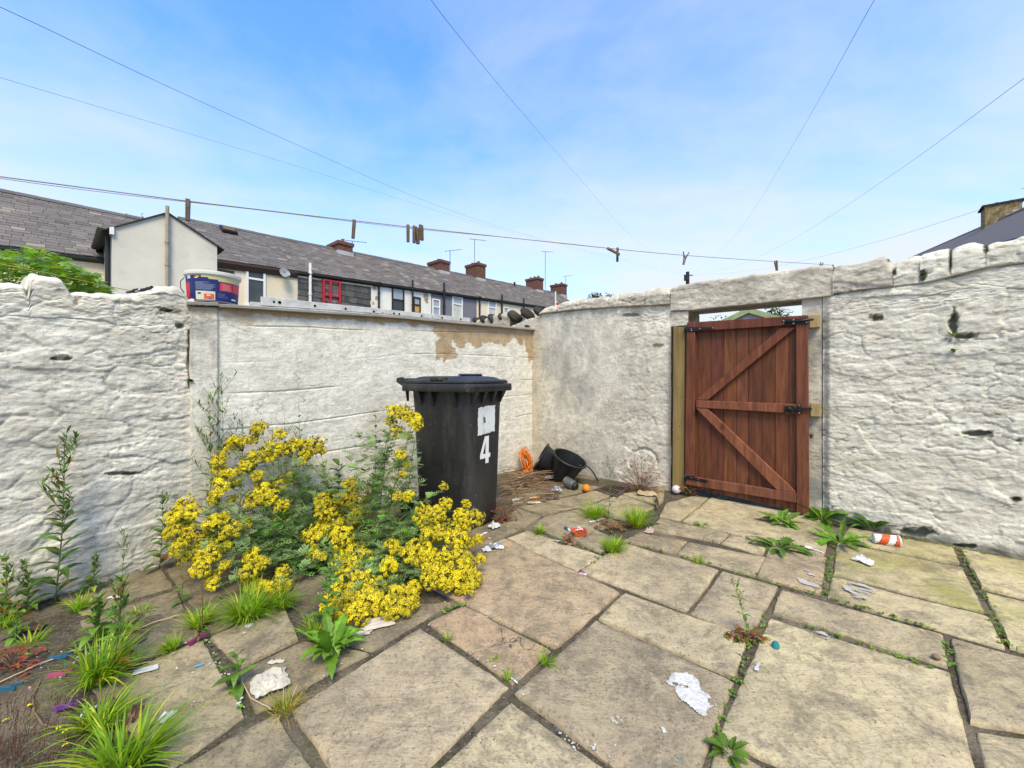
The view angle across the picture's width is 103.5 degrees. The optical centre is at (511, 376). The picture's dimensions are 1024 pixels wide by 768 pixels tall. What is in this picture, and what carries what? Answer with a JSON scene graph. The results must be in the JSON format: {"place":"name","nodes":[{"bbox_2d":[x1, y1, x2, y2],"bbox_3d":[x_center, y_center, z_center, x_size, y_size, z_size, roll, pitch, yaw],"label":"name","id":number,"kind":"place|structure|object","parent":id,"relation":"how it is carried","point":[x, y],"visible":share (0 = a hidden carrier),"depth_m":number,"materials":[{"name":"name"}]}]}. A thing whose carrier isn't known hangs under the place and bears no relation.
{"place":"outdoors","nodes":[
{"label":"outdoors","id":0,"kind":"place"},
{"bbox_2d":[0,681,22,691],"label":"clothes peg","id":1,"kind":"object","parent":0,"point":[11,687],"visible":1,"depth_m":1.42,"materials":[{"name":"blue plastic"}]},
{"bbox_2d":[0,466,1023,767],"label":"yard soil","id":2,"kind":"structure","parent":0,"point":[62,622],"depth_m":1.60,"materials":[{"name":"soil"}]},
{"bbox_2d":[0,550,26,618],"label":"willowherb","id":3,"kind":"object","parent":2,"relation":"on","point":[4,607],"visible":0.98,"depth_m":1.87,"materials":[{"name":"green plant"}]},
{"bbox_2d":[0,598,32,646],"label":"willowherb","id":4,"kind":"object","parent":2,"relation":"on","point":[17,628],"visible":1,"depth_m":1.72,"materials":[{"name":"green plant"}]},
{"bbox_2d":[0,600,33,628],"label":"grass tuft","id":5,"kind":"object","parent":2,"relation":"on","point":[6,624],"visible":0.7,"depth_m":1.81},
{"bbox_2d":[0,644,45,678],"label":"herb robert","id":6,"kind":"object","parent":2,"relation":"on","point":[16,665],"visible":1,"depth_m":1.54,"materials":[{"name":"red plant"}]},
{"bbox_2d":[9,558,39,617],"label":"willowherb","id":7,"kind":"object","parent":2,"relation":"on","point":[26,585],"visible":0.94,"depth_m":1.92,"materials":[{"name":"green plant"}]},
{"bbox_2d":[2,621,58,650],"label":"grass tuft","id":8,"kind":"object","parent":2,"relation":"on","point":[35,638],"visible":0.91,"depth_m":1.69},
{"bbox_2d":[21,620,47,631],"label":"dead leaf","id":9,"kind":"object","parent":2,"relation":"on","point":[33,625],"visible":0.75,"depth_m":1.77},
{"bbox_2d":[0,645,98,682],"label":"dry stalk","id":10,"kind":"object","parent":2,"relation":"on","point":[38,664],"visible":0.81,"depth_m":1.54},
{"bbox_2d":[25,425,85,606],"bbox_3d":[-2.239,0.675,1.978,0.217,0.905,0.178,0,0,-37],"label":"willowherb","id":11,"kind":"object","parent":2,"relation":"on","point":[64,571],"visible":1,"depth_m":1.99,"materials":[{"name":"green plant"}]},
{"bbox_2d":[47,651,71,660],"bbox_3d":[-1.784,1.104,1.588,0.062,0.013,0.038,-2,-9,-23],"label":"clothes peg","id":12,"kind":"object","parent":2,"relation":"on","point":[60,656],"visible":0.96,"depth_m":1.58,"materials":[{"name":"blue plastic"}]},
{"bbox_2d":[0,689,121,767],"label":"dry seedlings","id":13,"kind":"object","parent":2,"relation":"on","point":[13,737],"visible":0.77,"depth_m":1.23,"materials":[{"name":"plant"}]},
{"bbox_2d":[32,680,93,730],"bbox_3d":[-1.514,1.101,1.328,0.475,0.009,0.069,0,0,26],"label":"dry stalk","id":14,"kind":"object","parent":2,"relation":"on","point":[40,720],"visible":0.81,"depth_m":1.30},
{"bbox_2d":[52,697,81,711],"bbox_3d":[-1.489,1.101,1.349,0.062,0.013,0.038,-2,-9,-29],"label":"clothes peg","id":15,"kind":"object","parent":2,"relation":"on","point":[61,707],"visible":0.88,"depth_m":1.34,"materials":[{"name":"purple plastic"}]},
{"bbox_2d":[67,588,111,652],"bbox_3d":[-1.722,1.005,1.662,0.130,0.228,0.141,0,0,32],"label":"willowherb","id":16,"kind":"object","parent":2,"relation":"on","point":[97,607],"visible":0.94,"depth_m":1.67,"materials":[{"name":"green plant"}]},
{"bbox_2d":[1,620,182,722],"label":"grass tuft","id":17,"kind":"object","parent":2,"relation":"on","point":[92,671],"visible":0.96,"depth_m":1.46,"materials":[{"name":"plant"}]},
{"bbox_2d":[0,273,194,613],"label":"rubble wall","id":18,"kind":"structure","parent":2,"relation":"on","point":[106,376],"depth_m":2.16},
{"bbox_2d":[25,674,170,759],"bbox_3d":[-1.285,1.056,1.282,0.327,0.118,0.309,0,0,0],"label":"grass tuft","id":19,"kind":"object","parent":2,"relation":"on","point":[89,719],"visible":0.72,"depth_m":1.29,"materials":[{"name":"plant"}]},
{"bbox_2d":[94,579,130,685],"bbox_3d":[-1.455,0.928,1.476,0.096,0.376,0.090,0,0,-40],"label":"willowherb","id":20,"kind":"object","parent":2,"relation":"on","point":[118,624],"visible":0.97,"depth_m":1.47,"materials":[{"name":"green plant"}]},
{"bbox_2d":[80,609,149,651],"bbox_3d":[-1.686,1.073,1.728,0.237,0.092,0.265,0,0,-43],"label":"grass tuft","id":21,"kind":"object","parent":2,"relation":"on","point":[129,630],"visible":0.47,"depth_m":1.75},
{"bbox_2d":[23,683,225,767],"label":"grass tuft","id":22,"kind":"object","parent":2,"relation":"on","point":[138,755],"visible":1,"depth_m":1.16,"materials":[{"name":"plant"}]},
{"bbox_2d":[124,704,144,725],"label":"dead leaf","id":23,"kind":"object","parent":22,"relation":"on","point":[133,715],"visible":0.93,"depth_m":1.22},
{"bbox_2d":[147,631,189,659],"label":"grass tuft","id":24,"kind":"object","parent":2,"relation":"on","point":[172,645],"visible":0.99,"depth_m":1.64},
{"bbox_2d":[211,648,258,701],"bbox_3d":[-0.982,1.040,1.421,0.131,0.154,0.102,0,0,0],"label":"willowherb","id":25,"kind":"object","parent":2,"relation":"on","point":[237,691],"visible":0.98,"depth_m":1.42,"materials":[{"name":"green plant"}]},
{"bbox_2d":[247,676,316,739],"bbox_3d":[-0.748,1.062,1.319,0.229,0.088,0.196,0,0,25],"label":"grass tuft","id":26,"kind":"object","parent":2,"relation":"on","point":[279,702],"visible":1,"depth_m":1.34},
{"bbox_2d":[329,457,345,498],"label":"willowherb","id":27,"kind":"object","parent":2,"relation":"on","point":[337,461],"visible":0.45,"depth_m":3.10,"materials":[{"name":"green plant"}]},
{"bbox_2d":[186,301,534,553],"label":"block wall","id":28,"kind":"structure","parent":2,"relation":"on","point":[331,376],"depth_m":3.15,"materials":[{"name":"paint"}]},
{"bbox_2d":[180,269,241,304],"bbox_3d":[-2.010,-0.581,2.705,0.317,0.196,0.328,0,0,44],"label":"paint tub","id":29,"kind":"object","parent":28,"relation":"on","point":[219,287],"visible":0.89,"depth_m":2.60,"materials":[{"name":"blue plastic"}]},
{"bbox_2d":[249,297,469,321],"bbox_3d":[-1.190,-0.547,3.580,0.302,0.110,1.892,0,0,44],"label":"ladder","id":30,"kind":"object","parent":28,"relation":"on","point":[281,303],"visible":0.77,"depth_m":3.20,"materials":[{"name":"metal"}]},
{"bbox_2d":[1,488,817,758],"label":"litter scraps","id":31,"kind":"object","parent":2,"relation":"on","point":[573,742],"visible":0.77,"depth_m":1.45,"materials":[{"name":"plastic"}]},
{"bbox_2d":[396,374,511,529],"bbox_3d":[-0.447,0.537,3.130,0.729,1.114,0.560,0,0,33],"label":"wheelie bin","id":32,"kind":"object","parent":2,"relation":"on","point":[457,436],"visible":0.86,"depth_m":2.93,"materials":[{"name":"black plastic"}]},
{"bbox_2d":[491,505,517,523],"bbox_3d":[-0.063,1.035,3.030,0.215,0.110,0.128,0,0,-14],"label":"herb robert","id":33,"kind":"object","parent":2,"relation":"on","point":[505,517],"visible":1,"depth_m":3.03,"materials":[{"name":"brown plant"}]},
{"bbox_2d":[1,529,1013,732],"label":"moss in joints","id":34,"kind":"object","parent":2,"relation":"on","point":[754,641],"visible":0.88,"depth_m":1.73,"materials":[{"name":"green plant"}]},
{"bbox_2d":[472,306,542,326],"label":"stone wall","id":35,"kind":"structure","parent":2,"relation":"on","point":[511,317],"depth_m":5.21,"materials":[{"name":"stone"}]},
{"bbox_2d":[519,447,533,472],"bbox_3d":[0.148,0.967,4.598,0.200,0.320,0.139,0,0,0],"label":"rope coil","id":36,"kind":"object","parent":2,"relation":"on","point":[525,455],"visible":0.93,"depth_m":4.56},
{"bbox_2d":[496,467,565,503],"bbox_3d":[0.127,1.023,3.950,0.896,0.131,1.196,0,0,0],"label":"twig heap","id":37,"kind":"object","parent":2,"relation":"on","point":[529,483],"visible":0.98,"depth_m":3.85,"materials":[{"name":"wood"}]},
{"bbox_2d":[532,443,553,474],"bbox_3d":[0.402,0.915,4.283,0.240,0.328,0.328,31,4,6],"label":"bucket","id":38,"kind":"object","parent":2,"relation":"on","point":[544,461],"visible":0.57,"depth_m":4.17,"materials":[{"name":"black plastic"}]},
{"bbox_2d":[533,641,557,668],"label":"grass tuft","id":39,"kind":"object","parent":2,"relation":"on","point":[545,661],"visible":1,"depth_m":1.53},
{"bbox_2d":[589,517,630,532],"bbox_3d":[0.711,1.053,2.870,0.274,0.055,0.202,0,0,-17],"label":"herb robert","id":40,"kind":"object","parent":2,"relation":"on","point":[612,526],"visible":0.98,"depth_m":2.85,"materials":[{"name":"brown plant"}]},
{"bbox_2d":[609,498,660,528],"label":"grass tuft","id":41,"kind":"object","parent":2,"relation":"on","point":[635,521],"visible":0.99,"depth_m":2.90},
{"bbox_2d":[672,327,686,491],"bbox_3d":[1.543,0.308,3.698,0.112,1.515,0.093,0,0,43],"label":"gate post","id":42,"kind":"object","parent":2,"relation":"on","point":[679,378],"visible":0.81,"depth_m":3.66,"materials":[{"name":"wood"}]},
{"bbox_2d":[684,315,813,513],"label":"garden gate","id":43,"kind":"structure","parent":42,"relation":"attached to","point":[747,411],"depth_m":3.28,"materials":[{"name":"red wood"}]},
{"bbox_2d":[730,575,760,635],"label":"willowherb","id":44,"kind":"object","parent":2,"relation":"on","point":[745,618],"visible":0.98,"depth_m":1.68,"materials":[{"name":"green plant"}]},
{"bbox_2d":[513,236,1023,558],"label":"gate wall","id":45,"kind":"structure","parent":2,"relation":"on","point":[916,426],"depth_m":2.80,"materials":[{"name":"paint"}]},
{"bbox_3d":[2.586,-0.866,3.245,0.016,0.069,0.017,0,0,0],"label":"wall hook","id":46,"kind":"object","parent":45,"relation":"attached to","visible":0},
{"bbox_2d":[0,176,825,264],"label":"clothes line","id":47,"kind":"object","parent":46,"relation":"attached to","point":[346,219],"visible":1,"depth_m":1.58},
{"bbox_2d":[185,198,190,221],"bbox_3d":[-1.125,-0.577,1.401,0.013,0.075,0.024,1,-1,-32],"label":"clothes peg","id":48,"kind":"object","parent":47,"relation":"attached to","point":[187,208],"visible":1,"depth_m":1.39,"materials":[{"name":"brown wood"}]},
{"bbox_2d":[0,178,623,249],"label":"thin string","id":49,"kind":"object","parent":47,"relation":"hanging from","point":[244,208],"visible":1,"depth_m":1.45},
{"bbox_2d":[809,519,876,550],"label":"dandelion","id":50,"kind":"object","parent":2,"relation":"on","point":[852,536],"visible":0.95,"depth_m":2.57,"materials":[{"name":"green plant"}]},
{"bbox_2d":[847,512,896,528],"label":"dandelion","id":51,"kind":"object","parent":2,"relation":"on","point":[877,524],"visible":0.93,"depth_m":2.78,"materials":[{"name":"green plant"}]},
{"bbox_2d":[0,0,1023,321],"label":"sky","id":52,"kind":"structure","parent":0,"point":[678,117],"materials":[{"name":"blue"}]},
{"bbox_2d":[58,481,1023,767],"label":"paving","id":53,"kind":"structure","parent":0,"point":[422,699],"depth_m":1.54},
{"bbox_2d":[54,588,105,613],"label":"grass tuft","id":54,"kind":"object","parent":53,"relation":"on","point":[78,606],"visible":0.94,"depth_m":1.92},
{"bbox_2d":[75,552,108,594],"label":"willowherb","id":55,"kind":"object","parent":53,"relation":"on","point":[92,581],"visible":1,"depth_m":2.09,"materials":[{"name":"green plant"}]},
{"bbox_2d":[97,571,134,654],"bbox_3d":[-1.546,0.941,1.574,0.127,0.351,0.098,0,0,31],"label":"willowherb","id":56,"kind":"object","parent":53,"relation":"on","point":[114,610],"visible":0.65,"depth_m":1.58,"materials":[{"name":"green plant"}]},
{"bbox_2d":[110,528,130,587],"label":"willowherb","id":57,"kind":"object","parent":53,"relation":"on","point":[124,541],"visible":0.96,"depth_m":2.13,"materials":[{"name":"green plant"}]},
{"bbox_2d":[131,663,158,675],"bbox_3d":[-1.382,1.105,1.522,0.079,0.004,0.036,0,0,-30],"label":"paper scrap","id":58,"kind":"object","parent":53,"relation":"on","point":[146,669],"visible":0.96,"depth_m":1.52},
{"bbox_2d":[142,489,170,571],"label":"willowherb","id":59,"kind":"object","parent":53,"relation":"on","point":[162,558],"visible":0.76,"depth_m":2.34,"materials":[{"name":"green plant"}]},
{"bbox_2d":[171,562,188,606],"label":"willowherb","id":60,"kind":"object","parent":53,"relation":"on","point":[180,590],"visible":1,"depth_m":1.98,"materials":[{"name":"green plant"}]},
{"bbox_2d":[158,594,224,634],"bbox_3d":[-1.382,1.060,1.776,0.258,0.108,0.274,0,0,-26],"label":"grass tuft","id":61,"kind":"object","parent":53,"relation":"on","point":[196,619],"visible":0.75,"depth_m":1.80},
{"bbox_2d":[196,573,208,640],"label":"willowherb","id":62,"kind":"object","parent":53,"relation":"on","point":[202,631],"visible":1,"depth_m":1.70,"materials":[{"name":"green plant"}]},
{"bbox_2d":[190,387,223,543],"bbox_3d":[-1.897,0.587,2.516,0.232,1.063,0.144,0,0,0],"label":"willowherb","id":63,"kind":"object","parent":53,"relation":"on","point":[209,417],"visible":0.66,"depth_m":2.52,"materials":[{"name":"green plant"}]},
{"bbox_2d":[204,369,240,529],"bbox_3d":[-1.838,0.535,2.546,0.192,1.166,0.176,0,0,33],"label":"willowherb","id":64,"kind":"object","parent":53,"relation":"on","point":[218,445],"visible":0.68,"depth_m":2.56,"materials":[{"name":"green plant"}]},
{"bbox_2d":[175,572,312,642],"bbox_3d":[-1.212,1.022,1.859,0.484,0.178,0.520,0,0,0],"label":"grass tuft","id":65,"kind":"object","parent":53,"relation":"on","point":[240,613],"visible":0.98,"depth_m":1.86,"materials":[{"name":"plant"}]},
{"bbox_2d":[250,666,290,698],"bbox_3d":[-0.861,1.077,1.436,0.120,0.035,0.126,0,0,-37],"label":"plaster lump","id":66,"kind":"object","parent":53,"relation":"on","point":[270,677],"visible":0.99,"depth_m":1.42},
{"bbox_2d":[250,577,313,615],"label":"grass tuft","id":67,"kind":"object","parent":53,"relation":"on","point":[286,605],"visible":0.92,"depth_m":1.91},
{"bbox_2d":[286,608,338,642],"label":"grass tuft","id":68,"kind":"object","parent":53,"relation":"on","point":[307,626],"visible":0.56,"depth_m":1.71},
{"bbox_2d":[159,404,485,626],"bbox_3d":[-1.008,0.648,2.306,1.735,0.918,1.192,0,0,0],"label":"ragwort clump","id":69,"kind":"object","parent":53,"relation":"on","point":[365,563],"visible":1,"depth_m":2.28,"materials":[{"name":"yellow plant"}]},
{"bbox_2d":[303,542,347,634],"bbox_3d":[-0.786,0.894,1.700,0.155,0.423,0.100,0,0,5],"label":"willowherb","id":70,"kind":"object","parent":53,"relation":"on","point":[330,609],"visible":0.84,"depth_m":1.71,"materials":[{"name":"green plant"}]},
{"bbox_2d":[291,607,367,679],"bbox_3d":[-0.725,1.016,1.597,0.275,0.170,0.317,0,0,0],"label":"dandelion","id":71,"kind":"object","parent":53,"relation":"on","point":[336,636],"visible":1,"depth_m":1.58,"materials":[{"name":"green plant"}]},
{"bbox_2d":[360,616,395,631],"bbox_3d":[-0.593,1.084,1.783,0.141,0.011,0.088,0,0,-25],"label":"board piece","id":72,"kind":"object","parent":53,"relation":"on","point":[376,622],"visible":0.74,"depth_m":1.77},
{"bbox_2d":[552,448,586,481],"bbox_3d":[0.547,0.921,4.087,0.362,0.245,0.362,30,17,32],"label":"bucket","id":73,"kind":"object","parent":53,"relation":"on","point":[566,462],"visible":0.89,"depth_m":4.02,"materials":[{"name":"black plastic"}]},
{"bbox_2d":[562,476,578,490],"bbox_3d":[0.558,1.023,3.834,0.094,0.094,0.142,0,17,-42],"label":"plastic jar","id":74,"kind":"object","parent":53,"relation":"on","point":[569,483],"visible":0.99,"depth_m":3.80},
{"bbox_2d":[570,527,587,536],"bbox_3d":[0.456,1.060,2.744,0.104,0.033,0.082,0,0,-9],"label":"plastic tray","id":75,"kind":"object","parent":53,"relation":"on","point":[584,531],"visible":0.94,"depth_m":2.73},
{"bbox_2d":[570,495,619,519],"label":"grass tuft","id":76,"kind":"object","parent":53,"relation":"on","point":[596,512],"visible":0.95,"depth_m":3.09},
{"bbox_2d":[603,456,616,520],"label":"willowherb","id":77,"kind":"object","parent":53,"relation":"on","point":[612,469],"visible":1,"depth_m":2.96,"materials":[{"name":"green plant"}]},
{"bbox_2d":[597,532,627,557],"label":"grass tuft","id":78,"kind":"object","parent":53,"relation":"on","point":[610,546],"visible":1,"depth_m":2.50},
{"bbox_2d":[594,483,630,497],"bbox_3d":[0.962,1.070,3.778,0.384,0.026,0.292,0,0,-44],"label":"drain cover","id":79,"kind":"object","parent":53,"relation":"on","point":[618,490],"visible":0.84,"depth_m":3.78,"materials":[{"name":"metal"}]},
{"bbox_2d":[617,457,665,493],"bbox_3d":[1.182,0.915,3.721,0.455,0.310,0.262,0,0,0],"label":"herb robert","id":80,"kind":"object","parent":53,"relation":"on","point":[642,484],"visible":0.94,"depth_m":3.71,"materials":[{"name":"red plant"}]},
{"bbox_2d":[666,672,715,715],"bbox_3d":[0.611,1.072,1.369,0.116,0.004,0.187,0,0,-15],"label":"paint spill","id":81,"kind":"object","parent":53,"relation":"on","point":[694,695],"visible":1,"depth_m":1.37,"materials":[{"name":"paint"}]},
{"bbox_2d":[703,729,749,767],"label":"dandelion","id":82,"kind":"object","parent":53,"relation":"on","point":[740,752],"visible":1,"depth_m":1.16,"materials":[{"name":"green plant"}]},
{"bbox_2d":[723,624,771,642],"bbox_3d":[0.960,1.059,1.659,0.184,0.045,0.093,0,0,-9],"label":"herb robert","id":83,"kind":"object","parent":53,"relation":"on","point":[742,634],"visible":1,"depth_m":1.65,"materials":[{"name":"green plant"}]},
{"bbox_2d":[756,509,804,529],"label":"dandelion","id":84,"kind":"object","parent":53,"relation":"on","point":[782,514],"visible":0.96,"depth_m":2.89,"materials":[{"name":"green plant"}]},
{"bbox_2d":[748,536,813,557],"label":"dandelion","id":85,"kind":"object","parent":53,"relation":"on","point":[784,541],"visible":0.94,"depth_m":2.50,"materials":[{"name":"green plant"}]},
{"bbox_2d":[798,503,850,527],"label":"dandelion","id":86,"kind":"object","parent":53,"relation":"on","point":[815,513],"visible":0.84,"depth_m":2.93,"materials":[{"name":"green plant"}]},
{"bbox_2d":[843,582,875,598],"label":"litter","id":87,"kind":"object","parent":53,"relation":"on","point":[848,588],"visible":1,"depth_m":2.00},
{"bbox_2d":[851,553,874,565],"bbox_3d":[2.010,1.039,2.301,0.094,0.026,0.102,0,0,-24],"label":"paper scrap","id":88,"kind":"object","parent":53,"relation":"on","point":[863,559],"visible":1,"depth_m":2.30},
{"bbox_2d":[871,534,901,547],"bbox_3d":[2.338,1.022,2.521,0.127,0.077,0.077,2,1,23],"label":"paper cup","id":89,"kind":"object","parent":53,"relation":"on","point":[891,540],"visible":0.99,"depth_m":2.50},
{"bbox_2d":[907,188,1023,258],"bbox_3d":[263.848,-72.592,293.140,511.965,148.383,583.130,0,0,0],"label":"stone house","id":90,"kind":"structure","parent":0,"point":[1003,221],"depth_m":20.01,"materials":[{"name":"stone"}]},
{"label":"ground","id":91,"kind":"structure","parent":0,"visible":0},
{"bbox_2d":[0,246,116,294],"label":"bush","id":92,"kind":"object","parent":91,"relation":"on","point":[57,264],"visible":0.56,"depth_m":3.99,"materials":[{"name":"green plant"}]},
{"bbox_2d":[0,264,134,291],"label":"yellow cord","id":93,"kind":"object","parent":92,"relation":"on","point":[61,276],"visible":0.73,"depth_m":3.27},
{"bbox_2d":[0,188,142,287],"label":"terraced house","id":94,"kind":"structure","parent":91,"relation":"on","point":[65,229],"depth_m":11.43,"materials":[{"name":"beige paint"}]},
{"bbox_2d":[91,205,297,304],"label":"terraced house","id":95,"kind":"structure","parent":91,"relation":"on","point":[166,248],"depth_m":10.97,"materials":[{"name":"beige paint"}]},
{"bbox_2d":[244,263,265,304],"bbox_3d":[-8.987,-3.161,14.172,0.120,1.480,0.701,0,0,41],"label":"window","id":96,"kind":"structure","parent":95,"relation":"in","point":[255,282],"depth_m":14.17,"materials":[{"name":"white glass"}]},
{"bbox_2d":[269,235,372,307],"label":"terraced house","id":97,"kind":"structure","parent":91,"relation":"on","point":[331,273],"depth_m":16.80,"materials":[{"name":"beige paint"}]},
{"bbox_2d":[322,279,340,304],"bbox_3d":[-7.213,-3.277,16.158,0.669,1.145,0.729,0,0,0],"label":"window","id":98,"kind":"structure","parent":97,"relation":"in","point":[330,282],"depth_m":16.12,"materials":[{"name":"red paint"}]},
{"bbox_2d":[346,249,460,313],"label":"terraced house","id":99,"kind":"structure","parent":91,"relation":"on","point":[396,285],"depth_m":19.12,"materials":[{"name":"white paint"}]},
{"bbox_2d":[392,284,403,310],"bbox_3d":[-5.205,-3.500,18.487,0.582,1.350,0.641,0,0,0],"label":"window","id":100,"kind":"structure","parent":99,"relation":"in","point":[397,294],"depth_m":18.49,"materials":[{"name":"grey glass"}]},
{"bbox_2d":[414,296,420,312],"bbox_3d":[-4.522,-3.368,19.266,0.426,0.842,0.462,0,0,0],"label":"window","id":101,"kind":"structure","parent":99,"relation":"in","point":[417,300],"depth_m":19.32,"materials":[{"name":"black glass"}]},
{"bbox_2d":[397,238,486,321],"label":"terraced house","id":102,"kind":"structure","parent":91,"relation":"on","point":[450,296],"depth_m":21.65,"materials":[{"name":"grey paint"}]},
{"bbox_2d":[432,298,439,314],"bbox_3d":[-3.766,-3.393,20.129,0.472,0.928,0.515,0,0,0],"label":"window","id":103,"kind":"structure","parent":102,"relation":"in","point":[435,302],"depth_m":20.13,"materials":[{"name":"white glass"}]},
{"bbox_2d":[452,296,462,316],"bbox_3d":[-2.846,-3.584,21.179,0.622,1.216,0.686,0,0,0],"label":"window","id":104,"kind":"structure","parent":102,"relation":"in","point":[457,302],"depth_m":21.21,"materials":[{"name":"white glass"}]},
{"bbox_2d":[450,271,501,317],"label":"terraced house","id":105,"kind":"structure","parent":91,"relation":"on","point":[488,302],"depth_m":23.33,"materials":[{"name":"beige paint"}]},
{"bbox_2d":[488,301,496,314],"bbox_3d":[-1.114,-3.863,23.155,0.602,1.088,0.663,0,0,0],"label":"window","id":106,"kind":"structure","parent":105,"relation":"in","point":[492,306],"depth_m":23.20,"materials":[{"name":"white glass"}]},
{"bbox_2d":[466,251,571,319],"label":"terraced house","id":107,"kind":"structure","parent":91,"relation":"on","point":[531,294],"depth_m":27.53,"materials":[{"name":"beige paint"}]},
{"bbox_2d":[684,271,692,283],"bbox_3d":[10.477,-2.307,23.946,0.540,7.813,0.393,0,0,0],"label":"telegraph pole","id":108,"kind":"object","parent":91,"relation":"on","point":[686,277],"visible":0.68,"depth_m":23.90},
{"bbox_2d":[0,7,627,260],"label":"overhead cable","id":109,"kind":"object","parent":108,"relation":"attached to","point":[213,107],"visible":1,"depth_m":4.56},
{"bbox_2d":[0,77,649,267],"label":"overhead cable","id":110,"kind":"object","parent":108,"relation":"attached to","point":[205,138],"visible":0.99,"depth_m":5.88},
{"bbox_2d":[723,309,779,319],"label":"shed","id":111,"kind":"structure","parent":91,"relation":"on","point":[748,314],"depth_m":11.96,"materials":[{"name":"wood"}]},
{"bbox_2d":[765,307,793,316],"bbox_3d":[14.351,-1.179,21.957,1.711,5.570,1.993,0,0,0],"label":"tree","id":112,"kind":"object","parent":91,"relation":"on","point":[780,314],"visible":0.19,"depth_m":21.39,"materials":[{"name":"green plant"}]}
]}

